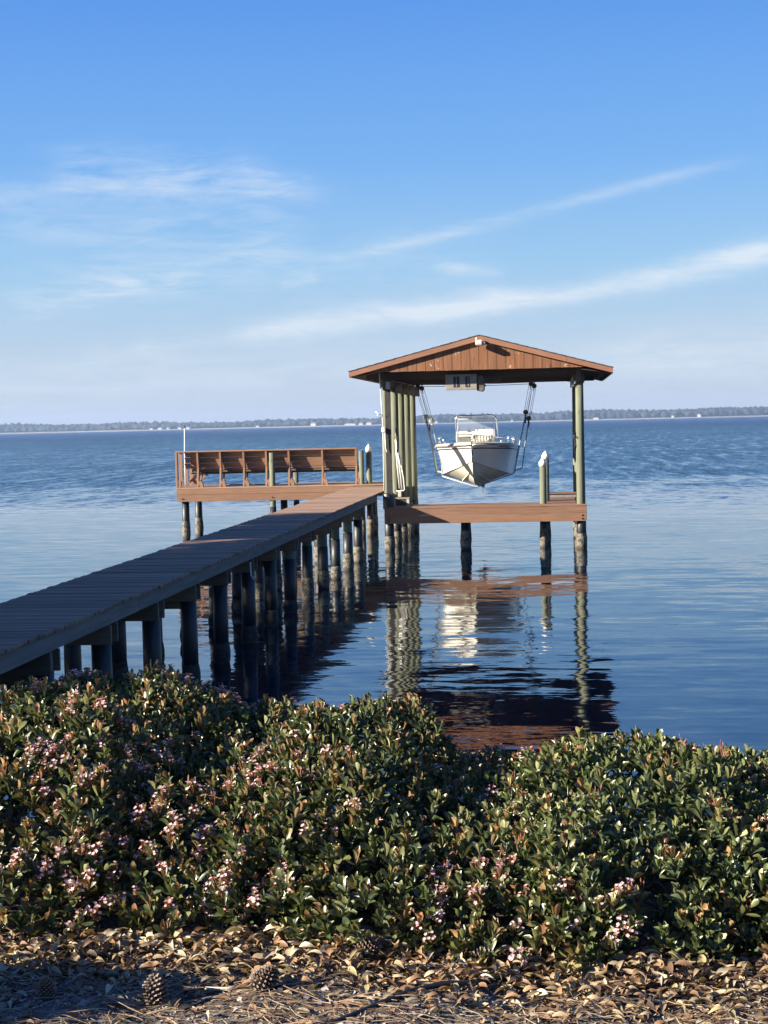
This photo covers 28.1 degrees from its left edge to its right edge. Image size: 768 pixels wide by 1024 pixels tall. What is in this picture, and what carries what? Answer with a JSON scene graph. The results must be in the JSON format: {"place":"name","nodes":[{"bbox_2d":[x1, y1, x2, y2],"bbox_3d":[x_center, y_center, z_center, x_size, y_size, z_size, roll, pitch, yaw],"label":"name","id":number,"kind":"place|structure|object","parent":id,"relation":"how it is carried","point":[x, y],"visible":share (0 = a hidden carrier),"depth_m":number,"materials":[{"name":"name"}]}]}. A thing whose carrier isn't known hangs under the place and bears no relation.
{"place":"outdoors","nodes":[
{"label":"outdoors","id":0,"kind":"place"},
{"bbox_2d":[0,416,767,816],"bbox_3d":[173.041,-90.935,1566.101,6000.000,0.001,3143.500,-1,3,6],"label":"water","id":1,"kind":"structure","parent":0,"point":[646,610],"depth_m":33.35,"materials":[{"name":"liquid"}]},
{"bbox_2d":[0,486,383,776],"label":"walkway pier","id":2,"kind":"structure","parent":1,"relation":"in","point":[96,610],"depth_m":20.37,"materials":[{"name":"brown wood"}]},
{"bbox_2d":[269,453,275,513],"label":"mooring post","id":3,"kind":"object","parent":1,"relation":"in","point":[272,478],"visible":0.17,"depth_m":46.10,"materials":[{"name":"green wood"}]},
{"bbox_2d":[176,481,383,539],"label":"bench platform","id":4,"kind":"structure","parent":1,"relation":"in","point":[282,492],"depth_m":46.28,"materials":[{"name":"brown wood"}]},
{"bbox_2d":[184,425,185,483],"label":"white pole","id":5,"kind":"object","parent":4,"relation":"on","point":[184,455],"visible":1,"depth_m":46.92,"materials":[{"name":"plastic"}]},
{"bbox_2d":[175,452,207,487],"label":"end bench","id":6,"kind":"object","parent":4,"relation":"on","point":[193,479],"visible":0.81,"depth_m":46.75,"materials":[{"name":"brown wood"}]},
{"bbox_2d":[175,447,359,486],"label":"long bench","id":7,"kind":"object","parent":4,"relation":"on","point":[309,460],"visible":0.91,"depth_m":46.43,"materials":[{"name":"brown wood"}]},
{"bbox_2d":[293,472,299,505],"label":"mooring post","id":8,"kind":"object","parent":1,"relation":"in","point":[295,479],"visible":0.09,"depth_m":48.46,"materials":[{"name":"green wood"}]},
{"bbox_2d":[359,451,365,537],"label":"mooring post","id":9,"kind":"object","parent":1,"relation":"in","point":[361,465],"visible":0.49,"depth_m":45.93,"materials":[{"name":"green wood"}]},
{"bbox_2d":[365,444,373,535],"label":"mooring post","id":10,"kind":"object","parent":1,"relation":"in","point":[370,519],"visible":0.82,"depth_m":46.41,"materials":[{"name":"green wood"}]},
{"bbox_2d":[348,335,612,550],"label":"boathouse","id":11,"kind":"object","parent":1,"relation":"in","point":[493,360],"visible":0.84,"depth_m":40.51,"materials":[{"name":"brown wood"}]},
{"bbox_2d":[379,373,386,490],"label":"conduit","id":12,"kind":"object","parent":11,"relation":"attached to","point":[383,429],"visible":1,"depth_m":40.62,"materials":[{"name":"white plastic"}]},
{"bbox_2d":[395,429,404,491],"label":"hung pipes","id":13,"kind":"object","parent":11,"relation":"hanging from","point":[398,463],"visible":1,"depth_m":41.73,"materials":[{"name":"white plastic"}]},
{"bbox_2d":[415,374,536,486],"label":"boat lift","id":14,"kind":"object","parent":11,"relation":"attached to","point":[465,382],"visible":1,"depth_m":43.59,"materials":[{"name":"metal"}]},
{"bbox_2d":[434,414,518,492],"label":"motor boat","id":15,"kind":"object","parent":14,"relation":"in","point":[477,457],"visible":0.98,"depth_m":43.79,"materials":[{"name":"plastic"}]},
{"bbox_2d":[475,337,484,345],"bbox_3d":[2.487,-4.400,39.635,0.251,0.205,0.320,-1,3,6],"label":"floodlight","id":16,"kind":"object","parent":11,"relation":"attached to","point":[478,342],"visible":1,"depth_m":39.51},
{"bbox_2d":[539,457,547,547],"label":"mooring post","id":17,"kind":"object","parent":1,"relation":"in","point":[543,525],"visible":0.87,"depth_m":40.77,"materials":[{"name":"green wood"}]},
{"bbox_2d":[541,451,550,544],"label":"mooring post","id":18,"kind":"object","parent":1,"relation":"in","point":[545,455],"visible":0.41,"depth_m":41.82,"materials":[{"name":"green wood"}]},
{"bbox_2d":[0,812,767,1023],"bbox_3d":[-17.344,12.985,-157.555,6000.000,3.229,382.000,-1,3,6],"label":"ground","id":19,"kind":"structure","parent":0,"point":[111,921],"depth_m":5.17,"materials":[{"name":"soil"}]},
{"bbox_2d":[0,702,56,821],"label":"flowering shrub","id":20,"kind":"object","parent":19,"relation":"on","point":[31,723],"visible":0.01,"depth_m":7.81,"materials":[{"name":"green plant"}]},
{"bbox_2d":[37,976,56,1000],"bbox_3d":[-1.135,1.601,5.161,0.068,0.078,0.067,-3,-16,-24],"label":"pine cone","id":21,"kind":"object","parent":19,"relation":"on","point":[45,985],"visible":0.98,"depth_m":5.15,"materials":[{"name":"plant"}]},
{"bbox_2d":[0,658,248,936],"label":"flowering shrub","id":22,"kind":"object","parent":19,"relation":"on","point":[107,724],"visible":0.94,"depth_m":6.40,"materials":[{"name":"green plant"}]},
{"bbox_2d":[61,692,366,939],"bbox_3d":[-0.691,1.262,7.231,1.214,0.607,3.293,-1,3,6],"label":"flowering shrub","id":23,"kind":"object","parent":19,"relation":"on","point":[146,901],"visible":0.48,"depth_m":6.01,"materials":[{"name":"green plant"}]},
{"bbox_2d":[205,985,236,990],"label":"fallen twig","id":24,"kind":"object","parent":19,"relation":"on","point":[228,988],"visible":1,"depth_m":5.21,"materials":[{"name":"wood"}]},
{"bbox_2d":[216,995,232,1001],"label":"fallen leaf","id":25,"kind":"object","parent":19,"relation":"on","point":[225,997],"visible":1,"depth_m":5.10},
{"bbox_2d":[249,964,279,992],"bbox_3d":[-0.400,1.565,5.159,0.105,0.092,0.093,-33,10,-10],"label":"pine cone","id":26,"kind":"object","parent":19,"relation":"on","point":[270,974],"visible":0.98,"depth_m":5.14,"materials":[{"name":"plant"}]},
{"bbox_2d":[287,995,315,1003],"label":"fallen twig","id":27,"kind":"object","parent":19,"relation":"on","point":[299,1001],"visible":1,"depth_m":5.03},
{"bbox_2d":[195,692,468,936],"bbox_3d":[-0.160,1.219,7.035,1.116,0.689,3.002,-1,3,6],"label":"flowering shrub","id":28,"kind":"object","parent":19,"relation":"on","point":[415,742],"visible":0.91,"depth_m":6.21,"materials":[{"name":"green plant"}]},
{"bbox_2d":[359,984,368,992],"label":"fallen leaf","id":29,"kind":"object","parent":19,"relation":"on","point":[363,988],"visible":1,"depth_m":5.13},
{"bbox_2d":[250,761,494,954],"bbox_3d":[0.009,1.345,6.224,0.978,0.522,1.813,-1,3,6],"label":"flowering shrub","id":30,"kind":"object","parent":19,"relation":"on","point":[407,835],"visible":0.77,"depth_m":5.68,"materials":[{"name":"green plant"}]},
{"bbox_2d":[0,895,767,1023],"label":"leaf litter","id":31,"kind":"object","parent":19,"relation":"on","point":[125,945],"visible":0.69,"depth_m":5.31,"materials":[{"name":"plant"}]},
{"bbox_2d":[0,962,9,970],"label":"fallen leaf","id":32,"kind":"object","parent":31,"relation":"on","point":[3,966],"visible":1,"depth_m":5.35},
{"bbox_2d":[17,951,36,957],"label":"fallen leaf","id":33,"kind":"object","parent":31,"relation":"on","point":[25,952],"visible":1,"depth_m":5.42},
{"bbox_2d":[138,942,155,946],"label":"fallen leaf","id":34,"kind":"object","parent":31,"relation":"on","point":[144,944],"visible":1,"depth_m":5.55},
{"bbox_2d":[214,933,228,940],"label":"fallen leaf","id":35,"kind":"object","parent":31,"relation":"on","point":[220,935],"visible":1,"depth_m":5.50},
{"bbox_2d":[219,967,230,976],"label":"fallen leaf","id":36,"kind":"object","parent":31,"relation":"on","point":[224,970],"visible":1,"depth_m":5.30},
{"bbox_2d":[214,940,260,960],"bbox_3d":[-0.516,1.565,5.482,0.189,0.045,0.040,-4,4,-34],"label":"fallen twig","id":37,"kind":"object","parent":31,"relation":"on","point":[225,954],"visible":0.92,"depth_m":5.47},
{"bbox_2d":[233,947,245,954],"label":"fallen leaf","id":38,"kind":"object","parent":31,"relation":"on","point":[236,949],"visible":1,"depth_m":5.43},
{"bbox_2d":[285,945,293,955],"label":"fallen leaf","id":39,"kind":"object","parent":31,"relation":"on","point":[287,951],"visible":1,"depth_m":5.42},
{"bbox_2d":[296,976,314,984],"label":"fallen leaf","id":40,"kind":"object","parent":31,"relation":"on","point":[305,978],"visible":1,"depth_m":5.17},
{"bbox_2d":[307,949,323,956],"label":"fallen leaf","id":41,"kind":"object","parent":31,"relation":"on","point":[316,951],"visible":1,"depth_m":5.37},
{"bbox_2d":[316,955,322,967],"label":"fallen leaf","id":42,"kind":"object","parent":31,"relation":"on","point":[318,960],"visible":1,"depth_m":5.28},
{"bbox_2d":[319,945,334,954],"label":"fallen leaf","id":43,"kind":"object","parent":31,"relation":"on","point":[324,948],"visible":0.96,"depth_m":5.40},
{"bbox_2d":[320,958,335,966],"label":"fallen leaf","id":44,"kind":"object","parent":31,"relation":"on","point":[326,960],"visible":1,"depth_m":5.32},
{"bbox_2d":[326,946,336,958],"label":"fallen leaf","id":45,"kind":"object","parent":31,"relation":"on","point":[328,951],"visible":1,"depth_m":5.38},
{"bbox_2d":[338,1000,348,1009],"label":"fallen leaf","id":46,"kind":"object","parent":31,"relation":"on","point":[346,1004],"visible":1,"depth_m":4.99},
{"bbox_2d":[341,959,350,965],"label":"fallen leaf","id":47,"kind":"object","parent":31,"relation":"on","point":[345,962],"visible":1,"depth_m":5.31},
{"bbox_2d":[346,966,356,975],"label":"fallen leaf","id":48,"kind":"object","parent":31,"relation":"on","point":[352,970],"visible":1,"depth_m":5.22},
{"bbox_2d":[351,959,361,966],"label":"fallen leaf","id":49,"kind":"object","parent":31,"relation":"on","point":[353,961],"visible":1,"depth_m":5.29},
{"bbox_2d":[349,947,366,955],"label":"fallen leaf","id":50,"kind":"object","parent":31,"relation":"on","point":[362,950],"visible":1,"depth_m":5.35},
{"bbox_2d":[351,936,380,960],"bbox_3d":[-0.062,1.537,5.410,0.100,0.085,0.086,-16,-1,17],"label":"pine cone","id":51,"kind":"object","parent":31,"relation":"on","point":[372,944],"visible":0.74,"depth_m":5.39,"materials":[{"name":"plant"}]},
{"bbox_2d":[377,939,394,944],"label":"fallen leaf","id":52,"kind":"object","parent":31,"relation":"on","point":[380,941],"visible":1,"depth_m":5.45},
{"bbox_2d":[392,959,403,967],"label":"fallen leaf","id":53,"kind":"object","parent":31,"relation":"on","point":[398,962],"visible":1,"depth_m":5.25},
{"bbox_2d":[398,985,414,992],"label":"fallen leaf","id":54,"kind":"object","parent":31,"relation":"on","point":[402,988],"visible":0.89,"depth_m":5.11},
{"bbox_2d":[407,975,425,984],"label":"fallen leaf","id":55,"kind":"object","parent":31,"relation":"on","point":[412,977],"visible":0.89,"depth_m":5.18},
{"bbox_2d":[419,990,429,998],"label":"fallen leaf","id":56,"kind":"object","parent":31,"relation":"on","point":[424,993],"visible":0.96,"depth_m":5.04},
{"bbox_2d":[403,964,471,966],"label":"fallen twig","id":57,"kind":"object","parent":31,"relation":"on","point":[417,965],"visible":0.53,"depth_m":5.32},
{"bbox_2d":[434,964,445,972],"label":"fallen leaf","id":58,"kind":"object","parent":31,"relation":"on","point":[439,967],"visible":1,"depth_m":5.23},
{"bbox_2d":[438,986,454,989],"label":"fallen leaf","id":59,"kind":"object","parent":31,"relation":"on","point":[445,987],"visible":1,"depth_m":5.08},
{"bbox_2d":[451,997,461,1005],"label":"fallen leaf","id":60,"kind":"object","parent":31,"relation":"on","point":[455,1002],"visible":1,"depth_m":5.00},
{"bbox_2d":[458,993,474,1000],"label":"fallen leaf","id":61,"kind":"object","parent":31,"relation":"on","point":[464,996],"visible":1,"depth_m":5.02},
{"bbox_2d":[467,996,476,1004],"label":"fallen leaf","id":62,"kind":"object","parent":31,"relation":"on","point":[472,999],"visible":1,"depth_m":5.04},
{"bbox_2d":[499,945,513,953],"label":"fallen leaf","id":63,"kind":"object","parent":31,"relation":"on","point":[505,947],"visible":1,"depth_m":5.32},
{"bbox_2d":[508,999,522,1009],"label":"fallen leaf","id":64,"kind":"object","parent":31,"relation":"on","point":[516,1002],"visible":1,"depth_m":5.01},
{"bbox_2d":[492,999,544,1010],"bbox_3d":[0.433,1.608,4.997,0.189,0.025,0.038,-2,3,-6],"label":"fallen twig","id":65,"kind":"object","parent":31,"relation":"on","point":[503,1007],"visible":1,"depth_m":5.01,"materials":[{"name":"wood"}]},
{"bbox_2d":[521,985,538,993],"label":"fallen leaf","id":66,"kind":"object","parent":31,"relation":"on","point":[527,988],"visible":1,"depth_m":5.12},
{"bbox_2d":[538,969,553,974],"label":"fallen leaf","id":67,"kind":"object","parent":31,"relation":"on","point":[546,972],"visible":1,"depth_m":5.21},
{"bbox_2d":[526,962,538,971],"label":"fallen leaf","id":68,"kind":"object","parent":67,"relation":"on","point":[533,964],"visible":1,"depth_m":5.25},
{"bbox_2d":[554,969,560,982],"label":"fallen leaf","id":69,"kind":"object","parent":31,"relation":"on","point":[557,975],"visible":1,"depth_m":5.17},
{"bbox_2d":[557,983,566,996],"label":"fallen leaf","id":70,"kind":"object","parent":31,"relation":"on","point":[559,989],"visible":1,"depth_m":5.07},
{"bbox_2d":[577,979,596,985],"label":"fallen leaf","id":71,"kind":"object","parent":31,"relation":"on","point":[587,982],"visible":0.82,"depth_m":5.12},
{"bbox_2d":[587,970,596,977],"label":"fallen leaf","id":72,"kind":"object","parent":31,"relation":"on","point":[591,975],"visible":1,"depth_m":5.17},
{"bbox_2d":[584,994,602,1001],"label":"fallen leaf","id":73,"kind":"object","parent":31,"relation":"on","point":[592,996],"visible":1,"depth_m":4.97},
{"bbox_2d":[590,976,628,982],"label":"fallen twig","id":74,"kind":"object","parent":31,"relation":"on","point":[609,981],"visible":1,"depth_m":5.09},
{"bbox_2d":[628,949,639,960],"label":"fallen leaf","id":75,"kind":"object","parent":31,"relation":"on","point":[633,952],"visible":0.89,"depth_m":5.30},
{"bbox_2d":[631,955,641,963],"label":"fallen leaf","id":76,"kind":"object","parent":31,"relation":"on","point":[635,957],"visible":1,"depth_m":5.22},
{"bbox_2d":[629,977,649,983],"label":"fallen leaf","id":77,"kind":"object","parent":31,"relation":"on","point":[634,979],"visible":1,"depth_m":5.09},
{"bbox_2d":[637,998,654,1008],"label":"fallen leaf","id":78,"kind":"object","parent":31,"relation":"on","point":[648,1003],"visible":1,"depth_m":4.94,"materials":[{"name":"plant"}]},
{"bbox_2d":[641,949,659,955],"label":"fallen leaf","id":79,"kind":"object","parent":31,"relation":"on","point":[649,950],"visible":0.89,"depth_m":5.25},
{"bbox_2d":[648,967,658,978],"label":"fallen leaf","id":80,"kind":"object","parent":31,"relation":"on","point":[650,969],"visible":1,"depth_m":5.14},
{"bbox_2d":[652,959,663,967],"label":"fallen leaf","id":81,"kind":"object","parent":31,"relation":"on","point":[658,965],"visible":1,"depth_m":5.17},
{"bbox_2d":[652,971,671,977],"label":"fallen leaf","id":82,"kind":"object","parent":31,"relation":"on","point":[656,973],"visible":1,"depth_m":5.11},
{"bbox_2d":[663,962,672,973],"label":"fallen leaf","id":83,"kind":"object","parent":82,"relation":"on","point":[668,967],"visible":1,"depth_m":5.11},
{"bbox_2d":[697,954,705,965],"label":"fallen leaf","id":84,"kind":"object","parent":31,"relation":"on","point":[702,958],"visible":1,"depth_m":5.19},
{"bbox_2d":[708,1005,729,1013],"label":"fallen leaf","id":85,"kind":"object","parent":31,"relation":"on","point":[717,1007],"visible":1,"depth_m":4.83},
{"bbox_2d":[726,1009,735,1018],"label":"fallen leaf","id":86,"kind":"object","parent":31,"relation":"on","point":[731,1011],"visible":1,"depth_m":4.79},
{"bbox_2d":[752,957,767,982],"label":"pine cone","id":87,"kind":"object","parent":31,"relation":"on","point":[762,962],"visible":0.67,"depth_m":5.14,"materials":[{"name":"plant"}]},
{"bbox_2d":[755,1010,767,1018],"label":"fallen leaf","id":88,"kind":"object","parent":31,"relation":"on","point":[759,1013],"visible":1,"depth_m":4.79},
{"label":"fallen leaf","id":89,"kind":"object","parent":31,"relation":"on","visible":0},
{"bbox_2d":[675,959,693,967],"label":"fallen leaf","id":90,"kind":"object","parent":89,"relation":"on","point":[684,962],"visible":1,"depth_m":5.14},
{"label":"fallen leaf","id":91,"kind":"object","parent":31,"relation":"on","visible":0},
{"bbox_2d":[272,955,286,961],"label":"fallen leaf","id":92,"kind":"object","parent":91,"relation":"on","point":[281,957],"visible":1,"depth_m":5.37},
{"bbox_2d":[0,937,767,1023],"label":"pine straw","id":93,"kind":"object","parent":19,"relation":"on","point":[260,1015],"visible":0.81,"depth_m":5.01,"materials":[{"name":"plant"}]},
{"bbox_2d":[144,1006,176,1015],"bbox_3d":[-0.727,1.623,4.984,0.121,0.045,0.042,-1,3,13],"label":"fallen twig","id":94,"kind":"object","parent":93,"relation":"on","point":[151,1012],"visible":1,"depth_m":5.00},
{"bbox_2d":[683,1000,695,1008],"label":"fallen leaf","id":95,"kind":"object","parent":93,"relation":"on","point":[692,1002],"visible":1,"depth_m":4.91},
{"bbox_2d":[0,925,767,1023],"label":"bark crumbs","id":96,"kind":"object","parent":19,"relation":"on","point":[370,1018],"visible":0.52,"depth_m":5.07,"materials":[{"name":"brown wood"}]},
{"bbox_2d":[141,973,168,1005],"bbox_3d":[-0.764,1.593,5.122,0.092,0.107,0.094,-2,-32,-4],"label":"pine cone","id":97,"kind":"object","parent":96,"relation":"on","point":[156,984],"visible":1,"depth_m":5.10,"materials":[{"name":"plant"}]},
{"bbox_2d":[202,1010,208,1021],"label":"fallen leaf","id":98,"kind":"object","parent":96,"relation":"on","point":[206,1015],"visible":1,"depth_m":4.92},
{"bbox_2d":[450,983,458,992],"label":"fallen leaf","id":99,"kind":"object","parent":96,"relation":"on","point":[456,986],"visible":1,"depth_m":5.07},
{"bbox_2d":[342,743,579,949],"bbox_3d":[0.369,1.351,6.756,1.042,0.434,2.781,-1,3,6],"label":"flowering shrub","id":100,"kind":"object","parent":19,"relation":"on","point":[487,759],"visible":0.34,"depth_m":7.05,"materials":[{"name":"green plant"}]},
{"bbox_2d":[321,958,606,1023],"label":"garden hose","id":101,"kind":"object","parent":19,"relation":"on","point":[394,997],"visible":0.71,"depth_m":5.08,"materials":[{"name":"rubber"}]},
{"bbox_2d":[471,946,497,965],"bbox_3d":[0.351,1.555,5.365,0.096,0.081,0.082,-24,-10,35],"label":"pine cone","id":102,"kind":"object","parent":19,"relation":"on","point":[476,951],"visible":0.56,"depth_m":5.35,"materials":[{"name":"plant"}]},
{"bbox_2d":[493,1017,503,1023],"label":"fallen leaf","id":103,"kind":"object","parent":19,"relation":"on","point":[495,1019],"visible":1,"depth_m":4.88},
{"bbox_2d":[393,769,642,978],"bbox_3d":[0.572,1.371,6.093,0.955,0.461,1.911,-1,3,6],"label":"flowering shrub","id":104,"kind":"object","parent":19,"relation":"on","point":[497,872],"visible":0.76,"depth_m":5.45,"materials":[{"name":"green plant"}]},
{"bbox_2d":[551,1011,571,1019],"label":"fallen leaf","id":105,"kind":"object","parent":19,"relation":"on","point":[560,1013],"visible":1,"depth_m":4.88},
{"bbox_2d":[607,1009,624,1017],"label":"fallen leaf","id":106,"kind":"object","parent":19,"relation":"on","point":[616,1011],"visible":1,"depth_m":4.89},
{"bbox_2d":[479,725,767,970],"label":"flowering shrub","id":107,"kind":"object","parent":19,"relation":"on","point":[581,764],"visible":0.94,"depth_m":5.68,"materials":[{"name":"green plant"}]},
{"bbox_2d":[628,739,767,955],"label":"flowering shrub","id":108,"kind":"object","parent":19,"relation":"on","point":[735,907],"visible":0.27,"depth_m":5.80,"materials":[{"name":"green plant"}]},
{"bbox_2d":[716,977,724,986],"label":"fallen leaf","id":109,"kind":"object","parent":19,"relation":"on","point":[720,981],"visible":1,"depth_m":5.11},
{"bbox_2d":[718,997,737,1003],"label":"fallen leaf","id":110,"kind":"object","parent":19,"relation":"on","point":[724,999],"visible":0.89,"depth_m":4.90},
{"bbox_2d":[728,995,749,1000],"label":"fallen leaf","id":111,"kind":"object","parent":19,"relation":"on","point":[732,996],"visible":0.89,"depth_m":4.95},
{"bbox_2d":[724,988,745,994],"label":"fallen leaf","id":112,"kind":"object","parent":111,"relation":"on","point":[734,990],"visible":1,"depth_m":4.96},
{"bbox_2d":[0,415,767,433],"bbox_3d":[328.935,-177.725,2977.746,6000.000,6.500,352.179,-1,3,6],"label":"shore ground","id":113,"kind":"structure","parent":0,"point":[381,424],"depth_m":2888.69,"materials":[{"name":"plant"}]},
{"bbox_2d":[0,406,767,432],"bbox_3d":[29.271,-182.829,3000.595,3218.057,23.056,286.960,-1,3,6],"label":"woodland","id":114,"kind":"object","parent":113,"relation":"on","point":[603,413],"visible":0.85,"depth_m":2924.29,"materials":[{"name":"plant"}]},
{"bbox_2d":[0,0,767,424],"label":"sky","id":115,"kind":"structure","parent":0,"point":[211,210],"materials":[{"name":"blue"}]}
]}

